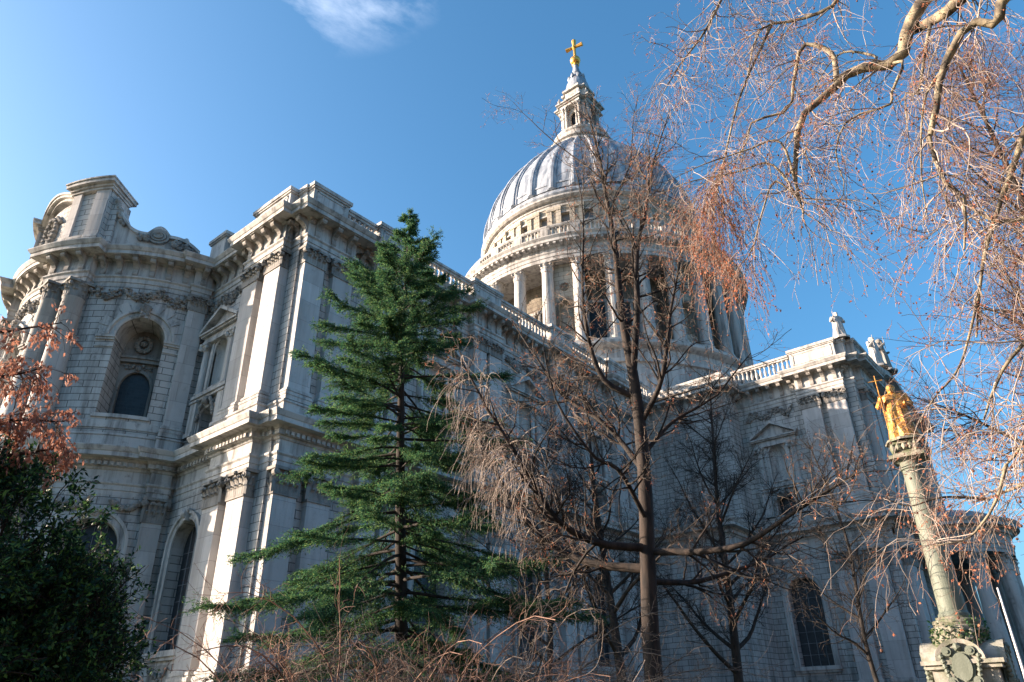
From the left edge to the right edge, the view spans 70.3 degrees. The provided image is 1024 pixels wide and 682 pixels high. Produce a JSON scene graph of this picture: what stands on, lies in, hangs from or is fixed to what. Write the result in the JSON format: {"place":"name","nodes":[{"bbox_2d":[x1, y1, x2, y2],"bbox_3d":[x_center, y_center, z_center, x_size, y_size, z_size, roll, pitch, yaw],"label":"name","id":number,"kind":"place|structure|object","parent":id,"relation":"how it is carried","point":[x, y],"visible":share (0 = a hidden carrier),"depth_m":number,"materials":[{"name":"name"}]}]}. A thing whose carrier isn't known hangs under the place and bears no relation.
{"place":"outdoors","nodes":[
{"label":"outdoors","id":0,"kind":"place"},
{"bbox_2d":[0,0,1023,609],"label":"sky","id":1,"kind":"structure","parent":0,"point":[205,111],"materials":[{"name":"blue"}]},
{"bbox_2d":[888,437,1020,681],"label":"memorial column","id":2,"kind":"structure","parent":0,"point":[946,655],"depth_m":28.78,"materials":[{"name":"stone"}]},
{"bbox_2d":[868,376,925,447],"bbox_3d":[17.796,3.179,33.680,1.683,3.255,1.683,-22,-34,34],"label":"gilded statue","id":3,"kind":"object","parent":2,"relation":"on","point":[887,405],"visible":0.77,"depth_m":33.24,"materials":[{"name":"metal"}]},
{"label":"ground","id":4,"kind":"structure","parent":0,"visible":0},
{"bbox_2d":[0,297,84,493],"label":"rusty leaved tree","id":5,"kind":"object","parent":4,"relation":"on","point":[60,448],"visible":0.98,"depth_m":7.96,"materials":[{"name":"red plant"}]},
{"bbox_2d":[0,434,160,681],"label":"evergreen bush","id":6,"kind":"object","parent":4,"relation":"on","point":[54,627],"visible":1,"depth_m":7.47,"materials":[{"name":"green plant"}]},
{"bbox_2d":[112,524,650,681],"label":"thicket shrub","id":7,"kind":"object","parent":4,"relation":"on","point":[439,672],"visible":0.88,"depth_m":10.70,"materials":[{"name":"brown plant"}]},
{"bbox_2d":[178,207,608,681],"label":"conifer tree","id":8,"kind":"object","parent":4,"relation":"on","point":[398,323],"visible":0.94,"depth_m":21.39,"materials":[{"name":"green plant"}]},
{"bbox_2d":[214,563,786,681],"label":"thicket shrub","id":9,"kind":"object","parent":4,"relation":"on","point":[407,675],"visible":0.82,"depth_m":12.28,"materials":[{"name":"brown plant"}]},
{"bbox_2d":[0,39,1023,681],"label":"cathedral","id":10,"kind":"structure","parent":4,"relation":"on","point":[192,393],"depth_m":52.29,"materials":[{"name":"stone"}]},
{"bbox_2d":[44,506,127,611],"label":"window","id":11,"kind":"structure","parent":10,"relation":"in","point":[118,525],"depth_m":42.35,"materials":[{"name":"stone"}]},
{"bbox_2d":[140,508,200,662],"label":"window","id":12,"kind":"structure","parent":10,"relation":"in","point":[186,515],"depth_m":41.52,"materials":[{"name":"stone"}]},
{"bbox_2d":[194,401,214,434],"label":"window","id":13,"kind":"structure","parent":10,"relation":"in","point":[197,427],"depth_m":45.85,"materials":[{"name":"stone"}]},
{"bbox_2d":[407,528,451,661],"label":"window","id":14,"kind":"structure","parent":10,"relation":"in","point":[410,584],"depth_m":45.49,"materials":[{"name":"stone"}]},
{"bbox_2d":[512,547,546,669],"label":"window","id":15,"kind":"structure","parent":10,"relation":"in","point":[516,642],"depth_m":51.46,"materials":[{"name":"stone"}]},
{"bbox_2d":[527,312,536,329],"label":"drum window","id":16,"kind":"structure","parent":10,"relation":"in","point":[533,314],"depth_m":91.03,"materials":[{"name":"stone"}]},
{"bbox_2d":[537,310,542,332],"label":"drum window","id":17,"kind":"structure","parent":10,"relation":"in","point":[540,315],"depth_m":90.39,"materials":[{"name":"stone"}]},
{"bbox_2d":[591,486,605,509],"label":"window","id":18,"kind":"structure","parent":10,"relation":"in","point":[603,508],"depth_m":63.42,"materials":[{"name":"stone"}]},
{"bbox_2d":[587,299,609,337],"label":"drum window","id":19,"kind":"structure","parent":10,"relation":"in","point":[591,316],"depth_m":87.44,"materials":[{"name":"glass"}]},
{"bbox_2d":[589,570,620,673],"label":"window","id":20,"kind":"structure","parent":10,"relation":"in","point":[612,579],"depth_m":58.34,"materials":[{"name":"stone"}]},
{"bbox_2d":[624,299,633,336],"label":"drum window","id":21,"kind":"structure","parent":10,"relation":"in","point":[627,306],"depth_m":87.95,"materials":[{"name":"glass"}]},
{"bbox_2d":[639,302,659,336],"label":"drum window","id":22,"kind":"structure","parent":10,"relation":"in","point":[655,303],"depth_m":87.84,"materials":[{"name":"glass"}]},
{"bbox_2d":[774,493,799,515],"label":"window","id":23,"kind":"structure","parent":10,"relation":"in","point":[785,502],"depth_m":66.57,"materials":[{"name":"glass"}]},
{"bbox_2d":[782,569,842,673],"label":"window","id":24,"kind":"structure","parent":10,"relation":"in","point":[810,635],"depth_m":61.53,"materials":[{"name":"glass"}]},
{"bbox_2d":[829,312,849,339],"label":"rooftop statue","id":25,"kind":"object","parent":10,"relation":"on","point":[836,321],"visible":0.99,"depth_m":68.75,"materials":[{"name":"stone"}]},
{"bbox_2d":[866,335,888,369],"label":"rooftop statue","id":26,"kind":"object","parent":10,"relation":"on","point":[874,349],"visible":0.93,"depth_m":74.69,"materials":[{"name":"stone"}]},
{"bbox_2d":[875,336,897,374],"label":"rooftop statue","id":27,"kind":"object","parent":10,"relation":"on","point":[885,357],"visible":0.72,"depth_m":76.22,"materials":[{"name":"stone"}]},
{"bbox_2d":[442,384,696,681],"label":"shaded tree","id":28,"kind":"object","parent":4,"relation":"on","point":[546,573],"visible":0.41,"depth_m":37.27,"materials":[{"name":"brown plant"}]},
{"bbox_2d":[446,607,715,681],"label":"thicket shrub","id":29,"kind":"object","parent":4,"relation":"on","point":[636,672],"visible":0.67,"depth_m":13.73,"materials":[{"name":"brown plant"}]},
{"bbox_2d":[510,373,725,681],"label":"shaded tree","id":30,"kind":"object","parent":4,"relation":"on","point":[609,589],"visible":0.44,"depth_m":37.08,"materials":[{"name":"brown plant"}]},
{"bbox_2d":[422,79,913,681],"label":"bare tree","id":31,"kind":"object","parent":4,"relation":"on","point":[648,551],"visible":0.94,"depth_m":17.65,"materials":[{"name":"brown plant"}]},
{"bbox_2d":[622,363,808,681],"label":"shaded tree","id":32,"kind":"object","parent":4,"relation":"on","point":[735,646],"visible":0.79,"depth_m":39.57,"materials":[{"name":"brown plant"}]},
{"bbox_2d":[599,0,1023,651],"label":"plane tree","id":33,"kind":"object","parent":4,"relation":"on","point":[913,24],"visible":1,"depth_m":10.46,"materials":[{"name":"brown plant"}]},
{"bbox_2d":[770,419,923,681],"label":"shaded tree","id":34,"kind":"object","parent":4,"relation":"on","point":[863,635],"visible":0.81,"depth_m":31.85,"materials":[{"name":"brown plant"}]},
{"bbox_2d":[861,13,1023,491],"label":"russet tree","id":35,"kind":"object","parent":4,"relation":"on","point":[969,88],"visible":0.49,"depth_m":18.07,"materials":[{"name":"brown plant"}]},
{"label":"path","id":36,"kind":"structure","parent":0,"visible":0},
{"bbox_2d":[997,587,1023,675],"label":"flagpole","id":37,"kind":"object","parent":36,"relation":"on","point":[1014,642],"visible":1,"depth_m":23.48,"materials":[{"name":"white metal"}]}
]}

